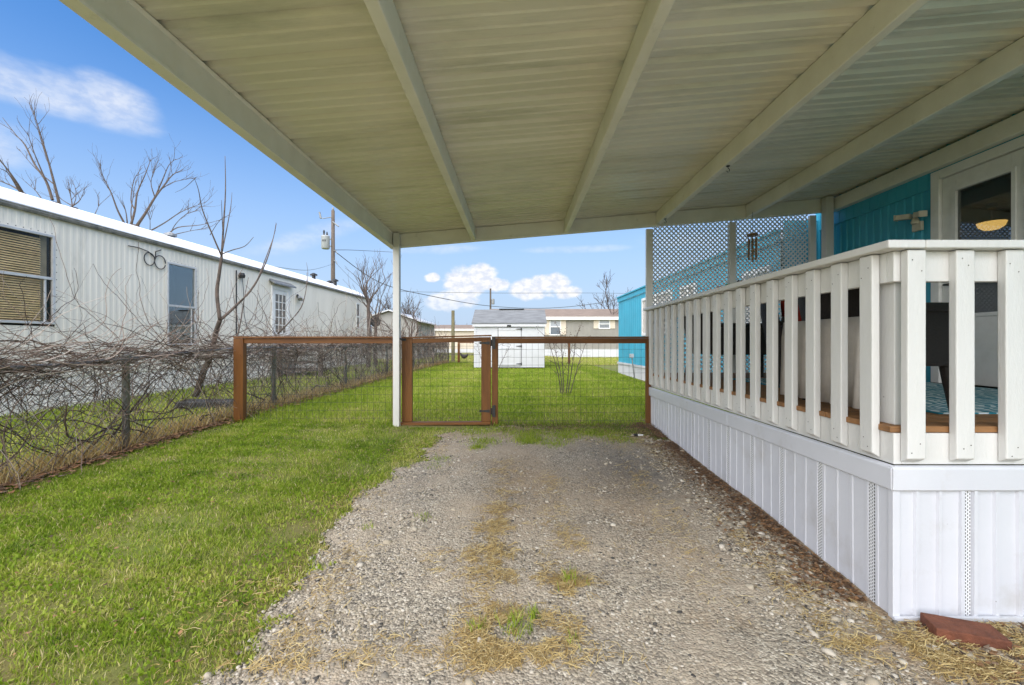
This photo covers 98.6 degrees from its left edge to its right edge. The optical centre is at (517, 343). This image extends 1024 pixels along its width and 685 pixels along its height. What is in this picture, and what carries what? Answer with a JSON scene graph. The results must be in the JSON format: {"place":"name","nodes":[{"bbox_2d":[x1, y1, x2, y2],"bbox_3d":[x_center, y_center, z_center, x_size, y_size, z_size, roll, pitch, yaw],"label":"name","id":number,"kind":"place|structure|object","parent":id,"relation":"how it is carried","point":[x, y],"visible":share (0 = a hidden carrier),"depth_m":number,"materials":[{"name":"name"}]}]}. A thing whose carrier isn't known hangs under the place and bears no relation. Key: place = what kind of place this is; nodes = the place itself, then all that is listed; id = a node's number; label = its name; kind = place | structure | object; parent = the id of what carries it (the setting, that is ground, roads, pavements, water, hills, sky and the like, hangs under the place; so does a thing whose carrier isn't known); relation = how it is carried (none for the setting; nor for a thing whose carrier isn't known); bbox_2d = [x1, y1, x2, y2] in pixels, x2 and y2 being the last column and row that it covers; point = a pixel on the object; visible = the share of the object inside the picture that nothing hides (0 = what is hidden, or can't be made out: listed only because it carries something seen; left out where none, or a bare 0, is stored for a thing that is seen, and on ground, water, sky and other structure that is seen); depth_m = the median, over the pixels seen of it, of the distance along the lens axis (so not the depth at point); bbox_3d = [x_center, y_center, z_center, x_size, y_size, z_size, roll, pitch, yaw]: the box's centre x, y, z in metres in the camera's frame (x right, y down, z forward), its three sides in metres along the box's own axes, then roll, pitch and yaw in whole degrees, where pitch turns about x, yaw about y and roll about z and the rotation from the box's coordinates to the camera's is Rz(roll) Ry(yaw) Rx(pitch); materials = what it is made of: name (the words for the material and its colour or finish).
{"place":"outdoors","nodes":[
{"label":"outdoors","id":0,"kind":"place"},
{"bbox_2d":[0,0,815,325],"label":"sky","id":1,"kind":"structure","parent":0,"point":[98,93],"materials":[{"name":"blue"}]},
{"bbox_2d":[0,353,1023,684],"bbox_3d":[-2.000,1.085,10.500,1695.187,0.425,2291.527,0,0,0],"label":"ground","id":2,"kind":"structure","parent":0,"point":[162,667],"depth_m":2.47,"materials":[{"name":"plant"}]},
{"bbox_2d":[0,93,61,203],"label":"bare tree","id":3,"kind":"object","parent":2,"relation":"on","point":[17,185],"visible":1,"depth_m":12.43,"materials":[{"name":"brown plant"}]},
{"bbox_2d":[34,176,114,213],"bbox_3d":[-13.411,-2.141,13.412,2.337,6.182,0.940,0,0,17],"label":"bare tree","id":4,"kind":"object","parent":2,"relation":"on","point":[72,204],"visible":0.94,"depth_m":13.23,"materials":[{"name":"brown plant"}]},
{"bbox_2d":[88,143,234,233],"bbox_3d":[-10.560,-2.585,13.819,4.696,7.070,2.184,0,0,15],"label":"bare tree","id":5,"kind":"object","parent":2,"relation":"on","point":[140,220],"visible":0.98,"depth_m":13.63,"materials":[{"name":"brown plant"}]},
{"bbox_2d":[0,187,366,415],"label":"white mobile home","id":6,"kind":"object","parent":2,"relation":"on","point":[105,246],"visible":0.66,"depth_m":7.67,"materials":[{"name":"metal"}]},
{"bbox_2d":[0,221,57,326],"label":"window","id":7,"kind":"structure","parent":6,"relation":"in","point":[32,253],"depth_m":6.33,"materials":[{"name":"metal"}]},
{"bbox_2d":[165,259,197,346],"bbox_3d":[-6.979,-0.775,8.839,0.528,1.810,1.121,0,0,3],"label":"window","id":8,"kind":"structure","parent":6,"relation":"in","point":[181,279],"depth_m":9.23,"materials":[{"name":"glass"}]},
{"bbox_2d":[271,285,289,354],"bbox_3d":[-6.572,-0.610,12.219,0.035,1.920,0.841,0,0,3],"label":"door","id":9,"kind":"structure","parent":6,"relation":"in","point":[277,296],"depth_m":12.20,"materials":[{"name":"white metal"}]},
{"bbox_2d":[356,303,359,328],"bbox_3d":[-6.325,-1.095,17.448,0.030,1.010,0.340,0,0,3],"label":"window","id":10,"kind":"structure","parent":6,"relation":"in","point":[357,304],"depth_m":17.48,"materials":[{"name":"white glass"}]},
{"bbox_2d":[175,399,232,410],"bbox_3d":[-4.602,0.911,6.570,0.840,0.150,0.200,0,0,-6],"label":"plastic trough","id":11,"kind":"object","parent":2,"relation":"on","point":[200,402],"visible":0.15,"depth_m":6.48,"materials":[{"name":"grey plastic"}]},
{"bbox_2d":[0,343,448,480],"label":"chain link fence","id":12,"kind":"object","parent":2,"relation":"on","point":[126,395],"visible":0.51,"depth_m":4.49,"materials":[{"name":"metal"}]},
{"bbox_2d":[0,360,448,486],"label":"dry grass","id":13,"kind":"structure","parent":2,"relation":"on","point":[94,450],"depth_m":4.50,"materials":[{"name":"plant"}]},
{"bbox_2d":[0,216,453,492],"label":"dead vines","id":14,"kind":"object","parent":2,"relation":"on","point":[79,356],"visible":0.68,"depth_m":4.41,"materials":[{"name":"brown plant"}]},
{"bbox_2d":[177,162,307,397],"bbox_3d":[-3.703,-0.897,6.101,1.662,3.278,1.143,0,0,-37],"label":"young bare tree","id":15,"kind":"object","parent":2,"relation":"on","point":[219,320],"visible":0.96,"depth_m":5.83,"materials":[{"name":"brown plant"}]},
{"bbox_2d":[277,344,330,377],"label":"wooden steps","id":16,"kind":"structure","parent":2,"relation":"on","point":[301,363],"depth_m":11.80,"materials":[{"name":"grey wood"}]},
{"bbox_2d":[233,336,392,421],"bbox_3d":[-2.599,0.499,5.657,2.058,1.176,0.095,0,0,0],"label":"wire fence panel","id":17,"kind":"object","parent":2,"relation":"on","point":[240,394],"visible":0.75,"depth_m":5.64,"materials":[{"name":"brown wood"}]},
{"bbox_2d":[319,207,338,283],"bbox_3d":[-14.952,-4.790,34.864,1.558,12.080,0.676,0,0,-18],"label":"utility pole","id":18,"kind":"object","parent":2,"relation":"on","point":[325,242],"visible":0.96,"depth_m":34.87,"materials":[{"name":"brown wood"}]},
{"bbox_2d":[335,251,616,308],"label":"power line","id":19,"kind":"object","parent":18,"relation":"attached to","point":[463,302],"visible":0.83,"depth_m":46.96,"materials":[{"name":"metal"}]},
{"bbox_2d":[348,263,392,364],"bbox_3d":[-5.493,-1.077,17.258,1.860,4.158,1.869,0,0,28],"label":"bare tree","id":20,"kind":"object","parent":2,"relation":"on","point":[377,314],"visible":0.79,"depth_m":17.04,"materials":[{"name":"brown plant"}]},
{"bbox_2d":[345,249,401,365],"bbox_3d":[-5.064,-1.226,15.527,1.475,4.458,1.669,0,0,29],"label":"bare tree","id":21,"kind":"object","parent":2,"relation":"on","point":[364,289],"visible":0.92,"depth_m":15.48,"materials":[{"name":"brown plant"}]},
{"bbox_2d":[371,316,380,325],"bbox_3d":[-6.777,-0.180,21.047,0.520,2.260,0.154,0,0,0],"label":"satellite dish","id":22,"kind":"object","parent":2,"relation":"on","point":[372,323],"visible":0.3,"depth_m":21.00,"materials":[{"name":"black metal"}]},
{"bbox_2d":[357,290,421,338],"bbox_3d":[-4.051,-0.473,14.833,1.847,2.949,2.137,0,0,34],"label":"bare tree","id":23,"kind":"object","parent":2,"relation":"on","point":[387,326],"visible":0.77,"depth_m":14.95,"materials":[{"name":"brown plant"}]},
{"bbox_2d":[377,293,423,316],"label":"bare tree","id":24,"kind":"object","parent":2,"relation":"on","point":[389,306],"visible":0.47,"depth_m":42.07,"materials":[{"name":"brown plant"}]},
{"bbox_2d":[370,309,438,358],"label":"gabled house","id":25,"kind":"structure","parent":2,"relation":"on","point":[386,315],"depth_m":24.00,"materials":[{"name":"grey"}]},
{"bbox_2d":[451,310,454,361],"bbox_3d":[-3.020,-0.247,20.600,0.167,2.595,0.169,0,0,0],"label":"wooden post","id":26,"kind":"object","parent":2,"relation":"on","point":[452,330],"visible":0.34,"depth_m":20.55,"materials":[{"name":"beige wood"}]},
{"bbox_2d":[434,325,473,352],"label":"beige mobile home","id":27,"kind":"object","parent":2,"relation":"on","point":[460,330],"visible":0.15,"depth_m":44.99,"materials":[{"name":"beige paint"}]},
{"bbox_2d":[470,342,510,369],"bbox_3d":[-0.744,0.337,13.093,1.310,1.188,0.365,0,0,-15],"label":"crepe shrub","id":28,"kind":"object","parent":2,"relation":"on","point":[491,347],"visible":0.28,"depth_m":13.13,"materials":[{"name":"plant"}]},
{"bbox_2d":[490,288,494,308],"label":"utility pole","id":29,"kind":"object","parent":2,"relation":"on","point":[492,301],"visible":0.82,"depth_m":79.84,"materials":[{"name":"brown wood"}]},
{"bbox_2d":[471,309,546,368],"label":"storage shed","id":30,"kind":"structure","parent":2,"relation":"on","point":[511,322],"depth_m":15.19,"materials":[{"name":"grey"}]},
{"bbox_2d":[498,328,520,365],"bbox_3d":[-0.270,0.107,15.176,0.780,1.314,0.032,0,0,0],"label":"door","id":31,"kind":"structure","parent":30,"relation":"in","point":[514,356],"depth_m":15.17,"materials":[{"name":"white wood"}]},
{"bbox_2d":[0,362,1023,684],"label":"leaf litter","id":32,"kind":"object","parent":2,"relation":"on","point":[776,528],"visible":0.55,"depth_m":3.01,"materials":[{"name":"brown plant"}]},
{"bbox_2d":[457,342,590,363],"bbox_3d":[0.300,0.439,19.790,6.000,1.098,0.100,0,0,0],"label":"back fence","id":33,"kind":"object","parent":2,"relation":"on","point":[473,351],"visible":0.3,"depth_m":19.78,"materials":[{"name":"white wood"}]},
{"bbox_2d":[59,0,1023,425],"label":"carport","id":34,"kind":"object","parent":2,"relation":"on","point":[395,126],"visible":1,"depth_m":2.79,"materials":[{"name":"metal"}]},
{"bbox_2d":[400,335,494,424],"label":"garden gate","id":35,"kind":"structure","parent":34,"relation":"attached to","point":[486,410],"depth_m":5.62,"materials":[{"name":"brown wood"}]},
{"bbox_2d":[747,212,757,261],"bbox_3d":[2.847,-1.296,5.330,0.124,0.600,0.124,0,0,0],"label":"wind chime","id":36,"kind":"object","parent":34,"relation":"hanging from","point":[752,234],"visible":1,"depth_m":5.31,"materials":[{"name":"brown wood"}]},
{"bbox_2d":[490,309,618,357],"bbox_3d":[5.466,-0.745,33.235,17.068,3.730,5.030,0,0,0],"label":"tan mobile home","id":37,"kind":"object","parent":2,"relation":"on","point":[598,322],"visible":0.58,"depth_m":30.99,"materials":[{"name":"beige metal"}]},
{"bbox_2d":[550,320,560,334],"bbox_3d":[2.660,-1.175,30.968,0.809,1.190,0.035,0,0,0],"label":"window","id":38,"kind":"structure","parent":37,"relation":"in","point":[553,327],"depth_m":30.97,"materials":[{"name":"white glass"}]},
{"bbox_2d":[599,320,609,328],"bbox_3d":[6.112,-1.375,30.968,0.809,0.690,0.035,0,0,0],"label":"window","id":39,"kind":"structure","parent":37,"relation":"in","point":[603,324],"depth_m":30.97,"materials":[{"name":"white glass"}]},
{"bbox_2d":[536,321,586,394],"bbox_3d":[0.909,0.277,8.375,1.174,1.419,0.609,0,0,0],"label":"crepe shrub","id":40,"kind":"object","parent":2,"relation":"on","point":[566,364],"visible":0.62,"depth_m":8.31,"materials":[{"name":"brown plant"}]},
{"bbox_2d":[492,336,650,424],"bbox_3d":[0.695,0.506,5.657,2.045,1.191,0.095,0,0,0],"label":"wire fence panel","id":41,"kind":"object","parent":2,"relation":"on","point":[573,339],"visible":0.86,"depth_m":5.64,"materials":[{"name":"brown wood"}]},
{"bbox_2d":[576,269,632,313],"bbox_3d":[7.692,-2.202,32.701,4.597,6.533,6.156,0,0,-24],"label":"bare tree","id":42,"kind":"object","parent":2,"relation":"on","point":[606,296],"visible":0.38,"depth_m":33.11,"materials":[{"name":"brown plant"}]},
{"bbox_2d":[629,354,634,378],"bbox_3d":[3.193,0.675,12.200,0.156,0.776,0.100,0,0,0],"label":"utility riser","id":43,"kind":"object","parent":2,"relation":"on","point":[631,356],"visible":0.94,"depth_m":12.18,"materials":[{"name":"metal"}]},
{"bbox_2d":[616,113,1023,388],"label":"turquoise house","id":44,"kind":"structure","parent":2,"relation":"on","point":[949,202],"depth_m":4.70,"materials":[{"name":"teal"}]},
{"bbox_2d":[641,289,671,335],"bbox_3d":[3.445,-0.720,11.000,0.065,1.020,2.201,0,0,-2],"label":"window","id":45,"kind":"structure","parent":44,"relation":"in","point":[643,301],"depth_m":11.91,"materials":[{"name":"beige fabric"}]},
{"bbox_2d":[679,282,696,297],"bbox_3d":[3.483,-0.725,9.000,0.044,0.950,0.801,0,0,-2],"label":"window","id":46,"kind":"structure","parent":44,"relation":"in","point":[680,288],"depth_m":8.98,"materials":[{"name":"white glass"}]},
{"bbox_2d":[742,265,771,322],"bbox_3d":[3.531,-0.675,6.525,0.043,0.850,0.751,0,0,-2],"label":"window","id":47,"kind":"structure","parent":44,"relation":"in","point":[749,274],"depth_m":6.63,"materials":[{"name":"white glass"}]},
{"bbox_2d":[942,148,1023,386],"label":"door","id":48,"kind":"structure","parent":44,"relation":"in","point":[986,323],"depth_m":3.81,"materials":[{"name":"white wood"}]},
{"bbox_2d":[976,202,1007,230],"bbox_3d":[5.763,-1.538,5.350,0.270,0.325,0.270,0,0,0],"label":"ceiling lamp","id":49,"kind":"object","parent":44,"relation":"hanging from","point":[991,225],"visible":1,"depth_m":5.30,"materials":[{"name":"brown"}]},
{"bbox_2d":[643,214,1023,622],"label":"porch deck","id":50,"kind":"structure","parent":2,"relation":"on","point":[902,542],"depth_m":2.12,"materials":[{"name":"white paint"}]},
{"bbox_2d":[684,312,765,375],"bbox_3d":[2.284,-0.031,4.894,0.834,0.823,0.730,0,0,-5],"label":"wicker armchair","id":51,"kind":"object","parent":50,"relation":"on","point":[763,347],"visible":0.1,"depth_m":4.56,"materials":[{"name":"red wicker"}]},
{"bbox_2d":[761,355,763,376],"bbox_3d":[3.000,0.163,4.750,0.560,0.430,0.500,0,0,0],"label":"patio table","id":52,"kind":"object","parent":50,"relation":"on","point":[762,365],"visible":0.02,"depth_m":4.95,"materials":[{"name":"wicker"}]},
{"bbox_2d":[780,288,948,410],"bbox_3d":[2.013,-0.001,2.620,0.554,0.763,0.730,0,0,0],"label":"wicker armchair","id":53,"kind":"object","parent":50,"relation":"on","point":[937,333],"visible":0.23,"depth_m":2.36,"materials":[{"name":"beige fabric"}]},
{"bbox_2d":[733,378,997,413],"bbox_3d":[3.075,0.373,3.525,1.650,0.008,2.350,0,0,0],"label":"porch rug","id":54,"kind":"object","parent":50,"relation":"on","point":[986,400],"visible":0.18,"depth_m":2.90,"materials":[{"name":"teal fabric"}]},
{"bbox_2d":[760,303,784,387],"bbox_3d":[2.562,-0.040,3.833,0.833,0.823,0.730,0,0,30],"label":"wicker armchair","id":55,"kind":"object","parent":54,"relation":"on","point":[763,314],"visible":0.21,"depth_m":3.67,"materials":[{"name":"wicker"}]},
{"bbox_2d":[781,300,801,320],"bbox_3d":[2.330,-0.202,3.620,0.140,0.400,0.400,-14,5,1],"label":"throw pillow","id":56,"kind":"object","parent":55,"relation":"on","point":[783,309],"visible":0.09,"depth_m":3.70,"materials":[{"name":"red fabric"}]},
{"bbox_2d":[192,425,1023,684],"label":"driveway","id":57,"kind":"structure","parent":0,"point":[761,664],"depth_m":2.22,"materials":[{"name":"grey gravel"}]},
{"bbox_2d":[279,423,643,650],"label":"weeds","id":58,"kind":"object","parent":57,"relation":"on","point":[530,437],"visible":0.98,"depth_m":4.70,"materials":[{"name":"green plant"}]},
{"bbox_2d":[102,422,1023,684],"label":"straw","id":59,"kind":"object","parent":57,"relation":"on","point":[514,658],"visible":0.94,"depth_m":1.86,"materials":[{"name":"beige plant"}]},
{"bbox_2d":[920,612,1011,650],"bbox_3d":[1.894,1.225,1.868,0.250,0.052,0.124,2,1,17],"label":"brick","id":60,"kind":"object","parent":57,"relation":"on","point":[965,631],"visible":0.85,"depth_m":1.84,"materials":[{"name":"red brick"}]}
]}

